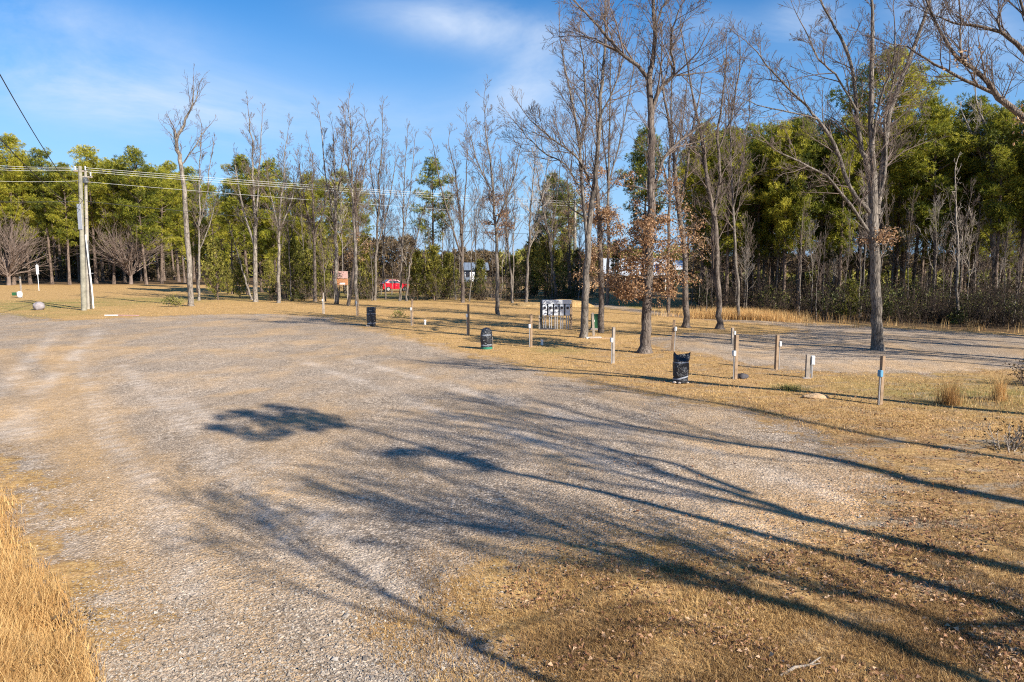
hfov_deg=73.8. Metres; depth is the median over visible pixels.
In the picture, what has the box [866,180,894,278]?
bare tree
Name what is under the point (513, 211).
bare tree
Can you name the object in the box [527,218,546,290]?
cedar tree
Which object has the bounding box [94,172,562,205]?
power wire
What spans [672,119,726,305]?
pine tree
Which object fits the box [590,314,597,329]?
utility cabinet
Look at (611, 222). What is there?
bare tree
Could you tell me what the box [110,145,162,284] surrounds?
pine tree
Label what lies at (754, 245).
bare tree
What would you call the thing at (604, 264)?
house
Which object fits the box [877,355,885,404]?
outlet post
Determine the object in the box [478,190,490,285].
bare tree
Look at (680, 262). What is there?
outbuilding
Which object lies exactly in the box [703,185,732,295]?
pine tree
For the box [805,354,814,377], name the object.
power pedestal
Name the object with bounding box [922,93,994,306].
pine tree
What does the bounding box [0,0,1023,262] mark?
sky
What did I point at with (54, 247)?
pine tree
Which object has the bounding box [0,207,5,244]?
pine tree
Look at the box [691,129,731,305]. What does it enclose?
pine tree
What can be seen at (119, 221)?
pine tree
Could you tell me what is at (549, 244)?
bare tree
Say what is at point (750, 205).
pine tree
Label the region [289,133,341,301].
bare tree
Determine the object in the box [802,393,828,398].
rock
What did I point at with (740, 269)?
pine tree
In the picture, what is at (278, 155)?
bare tree
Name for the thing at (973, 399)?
scraggly grass
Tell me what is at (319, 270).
cedar tree
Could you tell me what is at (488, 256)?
distant wood
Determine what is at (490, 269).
brush
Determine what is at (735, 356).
outlet post
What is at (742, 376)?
stone
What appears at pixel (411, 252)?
bare tree
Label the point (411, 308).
outlet post
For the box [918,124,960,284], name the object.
pine tree
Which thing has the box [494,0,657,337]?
bare tree
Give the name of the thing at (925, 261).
pine tree
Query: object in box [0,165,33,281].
pine tree
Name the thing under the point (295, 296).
bush
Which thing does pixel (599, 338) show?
plank
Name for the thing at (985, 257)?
bare tree
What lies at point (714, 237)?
bare tree
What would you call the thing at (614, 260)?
cedar tree
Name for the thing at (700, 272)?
bare tree
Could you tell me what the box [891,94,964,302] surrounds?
pine tree
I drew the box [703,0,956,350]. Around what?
bare tree
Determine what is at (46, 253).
pine tree
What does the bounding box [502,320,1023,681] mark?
fallen leaves
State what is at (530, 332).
outlet post
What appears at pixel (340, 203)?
bare tree
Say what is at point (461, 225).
bare tree
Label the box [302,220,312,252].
bare tree
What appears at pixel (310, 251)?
cedar tree
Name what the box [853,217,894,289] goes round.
pine tree
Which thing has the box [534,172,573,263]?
pine tree
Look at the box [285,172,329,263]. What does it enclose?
pine tree
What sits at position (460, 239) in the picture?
bare tree
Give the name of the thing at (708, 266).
pine tree
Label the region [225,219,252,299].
bare tree
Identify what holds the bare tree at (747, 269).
on the ground at (108, 293)
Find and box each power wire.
[0,74,82,200]
[0,138,79,209]
[86,201,567,234]
[94,168,570,201]
[94,170,571,203]
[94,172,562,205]
[94,182,553,216]
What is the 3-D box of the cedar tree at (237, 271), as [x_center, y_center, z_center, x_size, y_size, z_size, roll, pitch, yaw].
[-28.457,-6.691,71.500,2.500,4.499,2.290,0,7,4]
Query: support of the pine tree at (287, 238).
on the ground at (108, 293)
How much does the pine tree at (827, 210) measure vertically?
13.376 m
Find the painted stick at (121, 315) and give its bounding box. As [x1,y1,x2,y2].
[104,315,138,315]
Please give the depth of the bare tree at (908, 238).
48.45 m
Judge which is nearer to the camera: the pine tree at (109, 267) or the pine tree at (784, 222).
the pine tree at (784, 222)
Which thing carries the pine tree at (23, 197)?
on the ground at (108, 293)
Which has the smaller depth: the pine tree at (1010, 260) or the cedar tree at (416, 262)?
the cedar tree at (416, 262)
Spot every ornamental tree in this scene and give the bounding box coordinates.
[0,199,57,284]
[77,208,174,283]
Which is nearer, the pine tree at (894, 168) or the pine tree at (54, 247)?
the pine tree at (894, 168)
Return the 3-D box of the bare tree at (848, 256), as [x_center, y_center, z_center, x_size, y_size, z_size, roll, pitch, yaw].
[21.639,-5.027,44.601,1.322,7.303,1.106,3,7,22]
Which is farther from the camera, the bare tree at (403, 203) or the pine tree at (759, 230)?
the bare tree at (403, 203)
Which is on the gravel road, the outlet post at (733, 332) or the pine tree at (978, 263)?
the outlet post at (733, 332)
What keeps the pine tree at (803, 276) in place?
on the ground at (108, 293)
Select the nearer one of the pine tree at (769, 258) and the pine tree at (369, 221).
the pine tree at (769, 258)
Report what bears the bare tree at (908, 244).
on the ground at (108, 293)
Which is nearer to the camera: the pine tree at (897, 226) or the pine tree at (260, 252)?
the pine tree at (897, 226)
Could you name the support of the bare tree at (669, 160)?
on the ground at (108, 293)
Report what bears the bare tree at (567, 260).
on the ground at (108, 293)
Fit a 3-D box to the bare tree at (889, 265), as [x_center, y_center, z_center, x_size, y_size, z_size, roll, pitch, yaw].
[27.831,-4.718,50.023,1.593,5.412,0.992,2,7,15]
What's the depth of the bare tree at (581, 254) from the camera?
67.85 m
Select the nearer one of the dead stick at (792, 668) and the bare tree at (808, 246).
the dead stick at (792, 668)
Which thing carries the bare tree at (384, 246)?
on the ground at (108, 293)
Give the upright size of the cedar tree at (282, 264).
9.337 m
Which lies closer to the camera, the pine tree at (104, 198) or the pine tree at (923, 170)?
the pine tree at (923, 170)
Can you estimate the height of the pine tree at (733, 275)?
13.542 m
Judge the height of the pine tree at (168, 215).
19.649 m
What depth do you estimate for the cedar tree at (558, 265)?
77.56 m
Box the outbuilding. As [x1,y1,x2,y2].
[660,260,682,291]
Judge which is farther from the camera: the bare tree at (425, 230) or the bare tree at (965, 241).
the bare tree at (425, 230)
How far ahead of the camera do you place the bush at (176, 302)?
56.93 m
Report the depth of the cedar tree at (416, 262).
67.17 m
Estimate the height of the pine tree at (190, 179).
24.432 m
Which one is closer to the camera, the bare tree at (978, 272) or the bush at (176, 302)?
the bare tree at (978, 272)
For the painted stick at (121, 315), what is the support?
on the ground at (108, 293)
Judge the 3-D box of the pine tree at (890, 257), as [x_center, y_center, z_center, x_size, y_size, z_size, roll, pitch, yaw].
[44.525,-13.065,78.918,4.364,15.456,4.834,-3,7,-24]
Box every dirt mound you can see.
[511,302,539,306]
[556,299,593,306]
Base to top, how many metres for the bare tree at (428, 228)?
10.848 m
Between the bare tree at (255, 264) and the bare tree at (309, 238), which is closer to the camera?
the bare tree at (255, 264)
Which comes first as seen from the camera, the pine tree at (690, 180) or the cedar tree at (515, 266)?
the pine tree at (690, 180)
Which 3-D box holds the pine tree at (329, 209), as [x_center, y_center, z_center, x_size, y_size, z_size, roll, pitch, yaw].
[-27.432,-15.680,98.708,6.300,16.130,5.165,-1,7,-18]
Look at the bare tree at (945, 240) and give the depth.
44.76 m
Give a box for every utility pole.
[73,166,86,310]
[82,172,93,308]
[573,201,576,283]
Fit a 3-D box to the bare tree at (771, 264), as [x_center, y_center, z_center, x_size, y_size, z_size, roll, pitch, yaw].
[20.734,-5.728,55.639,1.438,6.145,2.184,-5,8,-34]
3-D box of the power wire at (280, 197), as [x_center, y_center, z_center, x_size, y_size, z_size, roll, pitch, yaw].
[-12.551,-12.752,63.121,45.566,1.171,0.015,-4,8,-31]
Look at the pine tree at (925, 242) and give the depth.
49.24 m
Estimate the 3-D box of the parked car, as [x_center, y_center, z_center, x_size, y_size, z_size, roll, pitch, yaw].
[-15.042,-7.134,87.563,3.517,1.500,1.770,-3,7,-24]
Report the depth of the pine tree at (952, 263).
66.43 m
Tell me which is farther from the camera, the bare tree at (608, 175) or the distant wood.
the distant wood
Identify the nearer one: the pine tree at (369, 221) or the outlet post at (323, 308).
the outlet post at (323, 308)
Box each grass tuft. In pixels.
[771,382,813,393]
[930,372,967,406]
[984,372,1017,401]
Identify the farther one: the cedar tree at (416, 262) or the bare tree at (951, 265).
the cedar tree at (416, 262)
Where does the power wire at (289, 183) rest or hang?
attached to the utility pole at (80, 214)
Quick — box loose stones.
[0,397,923,681]
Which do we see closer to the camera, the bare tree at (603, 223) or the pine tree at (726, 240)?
the pine tree at (726, 240)
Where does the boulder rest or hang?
on the ground at (108, 293)
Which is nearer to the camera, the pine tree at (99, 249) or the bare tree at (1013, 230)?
the bare tree at (1013, 230)
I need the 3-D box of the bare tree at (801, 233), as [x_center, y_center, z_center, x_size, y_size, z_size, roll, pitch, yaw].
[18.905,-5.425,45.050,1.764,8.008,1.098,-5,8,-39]
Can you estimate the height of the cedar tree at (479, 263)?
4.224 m
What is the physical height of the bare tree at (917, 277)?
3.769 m
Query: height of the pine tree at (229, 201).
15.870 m
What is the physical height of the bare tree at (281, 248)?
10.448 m
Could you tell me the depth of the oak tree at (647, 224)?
27.03 m
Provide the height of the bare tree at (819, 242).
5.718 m
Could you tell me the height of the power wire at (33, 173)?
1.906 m
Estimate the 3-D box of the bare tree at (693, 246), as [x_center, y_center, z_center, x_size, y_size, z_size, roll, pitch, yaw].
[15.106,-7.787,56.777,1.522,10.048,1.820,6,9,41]
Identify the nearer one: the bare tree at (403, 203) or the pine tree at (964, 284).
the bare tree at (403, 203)
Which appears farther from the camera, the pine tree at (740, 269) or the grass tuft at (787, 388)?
the pine tree at (740, 269)
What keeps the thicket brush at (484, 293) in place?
on the ground at (108, 293)
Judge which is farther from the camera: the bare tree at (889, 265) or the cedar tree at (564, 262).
the cedar tree at (564, 262)
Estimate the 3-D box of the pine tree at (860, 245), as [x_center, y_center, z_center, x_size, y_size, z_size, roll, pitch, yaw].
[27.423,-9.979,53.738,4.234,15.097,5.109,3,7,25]
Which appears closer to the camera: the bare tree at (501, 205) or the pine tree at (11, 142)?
the bare tree at (501, 205)
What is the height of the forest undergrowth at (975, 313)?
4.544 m
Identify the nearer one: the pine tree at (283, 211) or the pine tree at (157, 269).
the pine tree at (283, 211)
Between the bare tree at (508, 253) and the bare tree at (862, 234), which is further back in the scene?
the bare tree at (508, 253)
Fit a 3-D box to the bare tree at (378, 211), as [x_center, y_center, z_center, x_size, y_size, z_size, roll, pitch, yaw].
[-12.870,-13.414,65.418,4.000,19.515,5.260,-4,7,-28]
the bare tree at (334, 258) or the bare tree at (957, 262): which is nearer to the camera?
the bare tree at (957, 262)
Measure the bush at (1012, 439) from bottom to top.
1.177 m
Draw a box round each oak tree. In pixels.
[542,0,753,353]
[566,67,629,332]
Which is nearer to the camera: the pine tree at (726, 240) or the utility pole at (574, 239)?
the pine tree at (726, 240)
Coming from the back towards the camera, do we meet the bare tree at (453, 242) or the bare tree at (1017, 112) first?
the bare tree at (453, 242)
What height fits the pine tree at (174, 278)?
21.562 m
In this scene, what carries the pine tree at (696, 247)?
on the ground at (108, 293)
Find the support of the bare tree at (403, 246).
on the ground at (108, 293)
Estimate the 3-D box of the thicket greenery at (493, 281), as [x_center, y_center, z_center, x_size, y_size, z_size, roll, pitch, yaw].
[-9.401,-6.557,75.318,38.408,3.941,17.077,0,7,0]
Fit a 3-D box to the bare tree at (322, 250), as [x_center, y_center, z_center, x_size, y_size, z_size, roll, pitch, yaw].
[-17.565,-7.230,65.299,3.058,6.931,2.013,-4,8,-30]
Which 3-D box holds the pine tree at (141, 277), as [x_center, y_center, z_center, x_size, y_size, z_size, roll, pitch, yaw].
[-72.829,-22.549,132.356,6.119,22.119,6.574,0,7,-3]
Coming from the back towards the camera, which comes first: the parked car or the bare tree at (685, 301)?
the parked car
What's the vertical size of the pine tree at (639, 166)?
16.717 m
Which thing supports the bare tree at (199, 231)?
on the ground at (108, 293)
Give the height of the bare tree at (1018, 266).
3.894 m
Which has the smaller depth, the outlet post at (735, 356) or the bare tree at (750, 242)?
the outlet post at (735, 356)
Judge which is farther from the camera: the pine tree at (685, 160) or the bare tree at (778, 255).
the pine tree at (685, 160)
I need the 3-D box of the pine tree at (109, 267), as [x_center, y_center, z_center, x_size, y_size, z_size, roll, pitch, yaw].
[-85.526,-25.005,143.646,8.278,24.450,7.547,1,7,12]
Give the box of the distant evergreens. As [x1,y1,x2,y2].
[0,224,1022,287]
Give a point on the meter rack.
(555, 308)
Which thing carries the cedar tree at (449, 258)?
on the ground at (108, 293)
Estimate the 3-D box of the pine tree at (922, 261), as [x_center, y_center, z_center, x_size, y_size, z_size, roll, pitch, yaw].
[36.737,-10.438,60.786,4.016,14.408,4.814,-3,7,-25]
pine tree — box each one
[0,132,31,284]
[0,156,50,284]
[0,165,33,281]
[0,192,8,281]
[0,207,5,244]
[4,194,29,280]
[20,206,40,272]
[21,167,50,279]
[22,146,66,283]
[31,179,63,280]
[40,162,84,284]
[40,230,55,268]
[43,166,69,278]
[53,212,75,280]
[57,196,88,280]
[62,143,112,283]
[67,159,111,280]
[77,171,118,280]
[87,157,134,283]
[90,165,111,279]
[90,183,134,281]
[106,164,146,251]
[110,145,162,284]
[119,168,150,280]
[122,199,152,279]
[136,167,160,280]
[138,170,182,283]
[144,165,175,280]
[149,160,192,281]
[157,172,198,282]
[166,241,177,279]
[177,189,209,292]
[178,166,210,278]
[195,183,224,286]
[203,207,238,263]
[215,177,246,293]
[218,152,263,294]
[237,224,261,264]
[240,167,273,291]
[245,157,294,293]
[270,206,294,284]
[272,182,309,284]
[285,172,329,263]
[310,176,339,270]
[319,168,363,292]
[326,198,347,269]
[342,181,377,252]
[408,156,454,296]
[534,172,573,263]
[548,184,585,276]
[615,123,667,300]
[666,147,701,266]
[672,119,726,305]
[682,197,705,278]
[685,153,731,291]
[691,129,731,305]
[697,126,758,308]
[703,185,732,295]
[707,147,745,298]
[722,127,750,284]
[727,134,782,308]
[731,122,773,302]
[731,240,745,295]
[734,139,777,299]
[751,125,789,300]
[754,125,808,295]
[756,119,815,310]
[757,127,783,297]
[761,233,770,290]
[773,118,828,312]
[774,113,821,298]
[775,233,793,293]
[794,124,813,296]
[797,118,854,305]
[802,139,856,278]
[807,165,850,298]
[818,114,879,306]
[824,43,958,288]
[826,155,867,302]
[834,206,866,280]
[846,122,892,290]
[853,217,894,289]
[854,218,883,293]
[877,110,924,307]
[883,193,913,298]
[883,225,904,289]
[884,173,920,298]
[884,199,907,282]
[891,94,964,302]
[892,237,915,271]
[894,102,981,312]
[905,196,930,295]
[912,232,940,287]
[915,158,979,279]
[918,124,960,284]
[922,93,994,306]
[939,148,961,296]
[940,100,1012,300]
[949,222,955,282]
[950,217,983,292]
[950,224,970,293]
[952,162,1010,293]
[959,192,1002,275]
[962,104,1023,293]
[966,245,990,278]
[981,99,1023,298]
[983,138,1019,286]
[989,139,1021,298]
[1006,138,1022,295]
[1011,234,1023,287]
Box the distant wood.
[1,219,1023,286]
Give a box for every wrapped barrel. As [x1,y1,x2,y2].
[366,307,375,325]
[480,327,492,349]
[673,352,690,382]
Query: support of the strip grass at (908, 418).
on the ground at (108, 293)
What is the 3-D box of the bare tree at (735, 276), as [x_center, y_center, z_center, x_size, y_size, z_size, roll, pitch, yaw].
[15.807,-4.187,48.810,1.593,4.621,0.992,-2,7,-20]
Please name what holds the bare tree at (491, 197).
on the ground at (108, 293)
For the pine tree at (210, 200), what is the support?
on the ground at (108, 293)
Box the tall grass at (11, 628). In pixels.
[0,470,120,681]
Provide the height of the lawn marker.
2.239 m
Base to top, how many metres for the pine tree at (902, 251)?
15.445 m
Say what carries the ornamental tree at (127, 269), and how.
on the ground at (108, 293)
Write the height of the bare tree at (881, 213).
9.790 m
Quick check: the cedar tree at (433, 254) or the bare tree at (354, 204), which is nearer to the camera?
the bare tree at (354, 204)
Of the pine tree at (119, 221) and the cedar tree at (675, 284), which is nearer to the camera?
the cedar tree at (675, 284)
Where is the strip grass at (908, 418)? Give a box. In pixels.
[0,297,1023,436]
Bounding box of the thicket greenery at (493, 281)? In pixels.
[281,268,595,299]
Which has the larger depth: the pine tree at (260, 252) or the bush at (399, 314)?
the pine tree at (260, 252)
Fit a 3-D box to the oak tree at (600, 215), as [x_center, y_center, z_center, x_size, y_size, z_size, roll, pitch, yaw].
[4.564,-7.007,35.412,3.414,13.616,2.700,0,7,0]
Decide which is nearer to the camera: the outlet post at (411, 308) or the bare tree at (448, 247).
the outlet post at (411, 308)
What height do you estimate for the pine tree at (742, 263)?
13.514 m
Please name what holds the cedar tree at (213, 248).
on the ground at (108, 293)
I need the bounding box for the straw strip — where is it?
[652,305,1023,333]
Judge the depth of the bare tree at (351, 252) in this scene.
74.59 m
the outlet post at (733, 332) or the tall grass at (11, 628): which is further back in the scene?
the outlet post at (733, 332)
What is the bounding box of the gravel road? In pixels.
[589,302,1023,374]
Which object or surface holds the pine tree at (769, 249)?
on the ground at (108, 293)
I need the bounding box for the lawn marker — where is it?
[12,276,22,297]
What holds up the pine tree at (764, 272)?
on the ground at (108, 293)
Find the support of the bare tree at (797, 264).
on the ground at (108, 293)
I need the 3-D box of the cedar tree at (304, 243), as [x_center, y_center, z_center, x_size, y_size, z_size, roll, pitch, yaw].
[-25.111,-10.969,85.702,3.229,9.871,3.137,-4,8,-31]
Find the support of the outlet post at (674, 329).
on the ground at (108, 293)
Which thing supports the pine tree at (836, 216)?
on the ground at (108, 293)
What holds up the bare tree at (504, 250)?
on the ground at (108, 293)
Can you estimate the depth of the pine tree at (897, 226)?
54.85 m
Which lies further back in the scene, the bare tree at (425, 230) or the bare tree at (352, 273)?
the bare tree at (425, 230)
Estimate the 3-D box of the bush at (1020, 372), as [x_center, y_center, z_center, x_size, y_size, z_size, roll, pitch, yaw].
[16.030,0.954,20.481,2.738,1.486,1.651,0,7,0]
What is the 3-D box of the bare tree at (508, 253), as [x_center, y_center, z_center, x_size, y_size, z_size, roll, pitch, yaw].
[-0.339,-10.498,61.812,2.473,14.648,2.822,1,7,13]
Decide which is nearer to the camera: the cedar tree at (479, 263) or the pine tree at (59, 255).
the cedar tree at (479, 263)
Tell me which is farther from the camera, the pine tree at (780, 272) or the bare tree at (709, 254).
the pine tree at (780, 272)
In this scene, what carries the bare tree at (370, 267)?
on the ground at (108, 293)
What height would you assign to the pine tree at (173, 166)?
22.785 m
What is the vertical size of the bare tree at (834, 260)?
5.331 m
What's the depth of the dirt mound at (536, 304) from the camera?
57.77 m
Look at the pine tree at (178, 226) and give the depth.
121.85 m
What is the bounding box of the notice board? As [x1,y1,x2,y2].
[333,271,347,301]
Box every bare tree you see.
[158,64,217,305]
[187,109,223,300]
[221,90,272,301]
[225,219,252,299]
[254,112,308,302]
[271,151,316,300]
[273,198,286,296]
[286,175,310,289]
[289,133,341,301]
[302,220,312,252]
[310,95,357,303]
[315,229,337,300]
[325,176,352,293]
[328,234,339,287]
[331,83,377,305]
[331,224,348,295]
[339,146,375,305]
[341,242,360,277]
[355,96,402,299]
[361,239,376,300]
[365,150,392,298]
[377,209,392,294]
[386,196,400,294]
[390,121,421,300]
[391,243,402,300]
[394,228,409,291]
[405,181,431,300]
[407,202,426,291]
[420,203,436,263]
[423,200,441,297]
[424,123,479,302]
[437,184,461,292]
[437,202,452,283]
[440,176,460,299]
[454,185,470,296]
[456,74,530,314]
[465,188,484,301]
[467,170,487,286]
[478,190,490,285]
[490,227,500,292]
[491,160,513,288]
[493,216,512,300]
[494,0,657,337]
[494,144,520,302]
[502,146,531,285]
[514,125,554,301]
[516,240,530,297]
[530,146,573,299]
[531,187,549,296]
[534,153,557,293]
[545,179,562,299]
[553,147,582,298]
[561,230,578,298]
[573,209,584,299]
[576,226,584,297]
[586,8,640,304]
[592,193,611,250]
[604,198,615,247]
[633,0,697,312]
[641,26,725,327]
[644,0,768,329]
[685,189,699,306]
[693,248,708,304]
[699,267,714,310]
[701,218,719,306]
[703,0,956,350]
[706,27,768,318]
[719,251,728,284]
[729,251,743,307]
[736,211,756,305]
[738,247,756,307]
[751,193,767,304]
[760,226,774,289]
[764,243,775,287]
[770,176,795,296]
[789,197,810,317]
[793,203,813,303]
[795,218,825,317]
[810,212,834,300]
[812,233,830,319]
[822,259,837,303]
[827,246,846,281]
[834,207,855,318]
[845,199,867,319]
[848,0,1023,145]
[848,174,882,314]
[852,170,892,257]
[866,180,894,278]
[883,242,900,284]
[884,197,910,309]
[895,206,924,302]
[903,184,929,305]
[911,263,925,309]
[915,192,953,313]
[916,264,941,316]
[935,176,981,296]
[938,223,955,301]
[939,238,959,314]
[949,151,975,319]
[951,206,978,297]
[956,77,1022,300]
[969,251,986,287]
[971,214,990,294]
[971,235,999,293]
[997,217,1022,293]
[997,219,1017,324]
[1007,240,1023,305]
[1008,260,1023,324]
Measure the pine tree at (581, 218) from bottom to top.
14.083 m
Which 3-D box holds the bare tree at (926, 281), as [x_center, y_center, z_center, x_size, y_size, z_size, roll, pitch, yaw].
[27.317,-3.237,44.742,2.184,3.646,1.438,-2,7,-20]
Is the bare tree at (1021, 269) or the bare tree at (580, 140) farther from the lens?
the bare tree at (1021, 269)
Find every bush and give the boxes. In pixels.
[159,293,183,306]
[287,291,304,301]
[391,307,408,318]
[964,417,1023,454]
[1001,358,1023,385]
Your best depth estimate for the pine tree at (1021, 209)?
45.67 m
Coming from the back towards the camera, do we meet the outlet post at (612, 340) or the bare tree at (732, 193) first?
the bare tree at (732, 193)
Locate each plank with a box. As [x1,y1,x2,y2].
[590,337,609,338]
[591,313,594,335]
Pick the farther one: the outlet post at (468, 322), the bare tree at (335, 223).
the bare tree at (335, 223)
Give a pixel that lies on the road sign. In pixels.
(37, 270)
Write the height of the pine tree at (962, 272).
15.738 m
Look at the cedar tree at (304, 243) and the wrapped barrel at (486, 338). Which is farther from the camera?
the cedar tree at (304, 243)
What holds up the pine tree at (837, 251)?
on the ground at (108, 293)
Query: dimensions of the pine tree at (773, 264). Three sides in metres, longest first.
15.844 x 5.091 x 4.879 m
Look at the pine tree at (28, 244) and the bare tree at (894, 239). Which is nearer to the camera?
the bare tree at (894, 239)
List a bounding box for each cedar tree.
[200,237,234,299]
[221,265,232,294]
[226,256,250,297]
[259,260,276,293]
[262,226,291,282]
[275,238,310,299]
[300,249,329,297]
[301,218,319,277]
[305,220,338,298]
[351,233,381,294]
[402,249,429,299]
[419,244,452,299]
[435,252,460,298]
[469,259,487,294]
[502,256,520,292]
[515,239,538,296]
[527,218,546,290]
[528,234,566,298]
[546,249,568,289]
[558,227,572,285]
[563,248,589,294]
[609,239,622,289]
[661,260,679,294]
[833,279,866,319]
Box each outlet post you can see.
[322,293,324,313]
[356,295,358,315]
[410,299,412,325]
[466,304,469,334]
[528,314,532,346]
[610,327,614,363]
[671,320,676,350]
[731,328,735,343]
[732,335,738,378]
[774,335,781,369]
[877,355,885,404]
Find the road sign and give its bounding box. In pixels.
[36,265,38,287]
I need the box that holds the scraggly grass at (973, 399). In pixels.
[901,387,1023,409]
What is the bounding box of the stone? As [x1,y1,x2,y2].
[737,373,748,378]
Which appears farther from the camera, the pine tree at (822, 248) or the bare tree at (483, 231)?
the bare tree at (483, 231)
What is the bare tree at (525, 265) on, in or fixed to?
on the ground at (108, 293)
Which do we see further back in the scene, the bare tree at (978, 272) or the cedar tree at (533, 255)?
the cedar tree at (533, 255)
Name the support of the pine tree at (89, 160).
on the ground at (108, 293)
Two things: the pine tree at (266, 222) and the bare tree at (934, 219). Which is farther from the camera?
the pine tree at (266, 222)
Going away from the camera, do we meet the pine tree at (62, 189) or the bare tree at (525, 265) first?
the bare tree at (525, 265)
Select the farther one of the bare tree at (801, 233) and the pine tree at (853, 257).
the pine tree at (853, 257)
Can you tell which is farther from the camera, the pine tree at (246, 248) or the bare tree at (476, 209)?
the pine tree at (246, 248)
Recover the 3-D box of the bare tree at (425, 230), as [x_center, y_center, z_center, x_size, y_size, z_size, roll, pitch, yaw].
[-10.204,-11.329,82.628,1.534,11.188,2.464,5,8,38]
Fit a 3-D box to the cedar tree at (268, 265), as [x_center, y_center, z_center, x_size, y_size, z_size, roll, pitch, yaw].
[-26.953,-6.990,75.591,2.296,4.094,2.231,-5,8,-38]
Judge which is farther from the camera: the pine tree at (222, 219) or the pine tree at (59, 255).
the pine tree at (59, 255)
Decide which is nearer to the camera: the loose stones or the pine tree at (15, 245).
the loose stones
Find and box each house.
[460,262,488,281]
[603,258,673,290]
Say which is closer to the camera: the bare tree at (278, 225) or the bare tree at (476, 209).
the bare tree at (278, 225)
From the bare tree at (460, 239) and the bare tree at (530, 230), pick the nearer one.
the bare tree at (530, 230)
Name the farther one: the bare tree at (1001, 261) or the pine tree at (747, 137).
the pine tree at (747, 137)
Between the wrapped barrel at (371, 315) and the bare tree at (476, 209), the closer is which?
the wrapped barrel at (371, 315)
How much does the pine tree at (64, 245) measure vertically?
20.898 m
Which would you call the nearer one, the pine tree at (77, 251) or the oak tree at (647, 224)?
the oak tree at (647, 224)
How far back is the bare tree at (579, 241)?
65.39 m
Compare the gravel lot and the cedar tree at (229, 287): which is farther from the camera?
the cedar tree at (229, 287)
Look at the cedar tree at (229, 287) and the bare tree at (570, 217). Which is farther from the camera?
the cedar tree at (229, 287)
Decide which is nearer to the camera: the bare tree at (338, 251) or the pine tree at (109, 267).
the bare tree at (338, 251)
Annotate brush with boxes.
[265,258,604,300]
[334,251,610,276]
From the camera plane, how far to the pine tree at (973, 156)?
48.29 m
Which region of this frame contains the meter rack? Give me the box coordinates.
[539,300,571,328]
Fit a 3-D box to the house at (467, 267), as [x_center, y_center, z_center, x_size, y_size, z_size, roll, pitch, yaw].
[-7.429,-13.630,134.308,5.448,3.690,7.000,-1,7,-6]
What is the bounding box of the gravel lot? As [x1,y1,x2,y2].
[0,313,901,681]
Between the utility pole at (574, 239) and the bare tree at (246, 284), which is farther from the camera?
the utility pole at (574, 239)
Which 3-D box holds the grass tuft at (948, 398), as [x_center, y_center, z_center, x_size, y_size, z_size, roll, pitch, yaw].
[11.523,1.247,18.076,1.042,0.892,1.113,5,8,35]
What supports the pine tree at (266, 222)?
on the ground at (108, 293)
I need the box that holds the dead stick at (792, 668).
[779,657,820,675]
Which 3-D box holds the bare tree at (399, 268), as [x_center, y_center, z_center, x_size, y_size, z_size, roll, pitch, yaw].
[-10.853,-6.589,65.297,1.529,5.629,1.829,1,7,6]
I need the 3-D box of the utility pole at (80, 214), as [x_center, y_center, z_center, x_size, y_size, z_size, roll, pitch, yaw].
[-32.497,-7.618,51.796,1.128,11.078,0.404,0,7,0]
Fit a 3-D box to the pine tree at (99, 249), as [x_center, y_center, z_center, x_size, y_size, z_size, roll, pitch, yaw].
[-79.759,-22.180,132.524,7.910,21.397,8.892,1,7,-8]
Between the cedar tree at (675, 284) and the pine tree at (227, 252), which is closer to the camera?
the cedar tree at (675, 284)
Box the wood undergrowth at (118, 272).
[0,256,243,280]
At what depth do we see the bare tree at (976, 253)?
45.22 m
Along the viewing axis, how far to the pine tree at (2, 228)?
126.21 m
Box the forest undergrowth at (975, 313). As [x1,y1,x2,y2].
[681,260,1023,328]
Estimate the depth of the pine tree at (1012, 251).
55.56 m
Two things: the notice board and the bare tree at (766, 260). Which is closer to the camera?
the bare tree at (766, 260)
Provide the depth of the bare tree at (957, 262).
41.42 m
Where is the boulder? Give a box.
[32,302,44,309]
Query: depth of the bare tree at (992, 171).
46.24 m
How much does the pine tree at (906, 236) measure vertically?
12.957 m
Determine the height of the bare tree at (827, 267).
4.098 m
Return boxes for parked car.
[380,279,405,291]
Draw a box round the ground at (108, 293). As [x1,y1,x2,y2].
[0,263,1023,681]
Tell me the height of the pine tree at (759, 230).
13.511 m
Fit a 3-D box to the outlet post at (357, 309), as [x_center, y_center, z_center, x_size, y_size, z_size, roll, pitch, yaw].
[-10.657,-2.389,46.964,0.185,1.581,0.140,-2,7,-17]
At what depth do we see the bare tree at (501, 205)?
72.16 m
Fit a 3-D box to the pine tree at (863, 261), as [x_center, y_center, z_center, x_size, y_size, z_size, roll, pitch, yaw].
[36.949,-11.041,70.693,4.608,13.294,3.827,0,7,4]
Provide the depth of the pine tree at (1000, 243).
63.60 m
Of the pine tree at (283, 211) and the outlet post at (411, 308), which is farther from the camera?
the pine tree at (283, 211)
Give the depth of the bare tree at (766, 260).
54.15 m

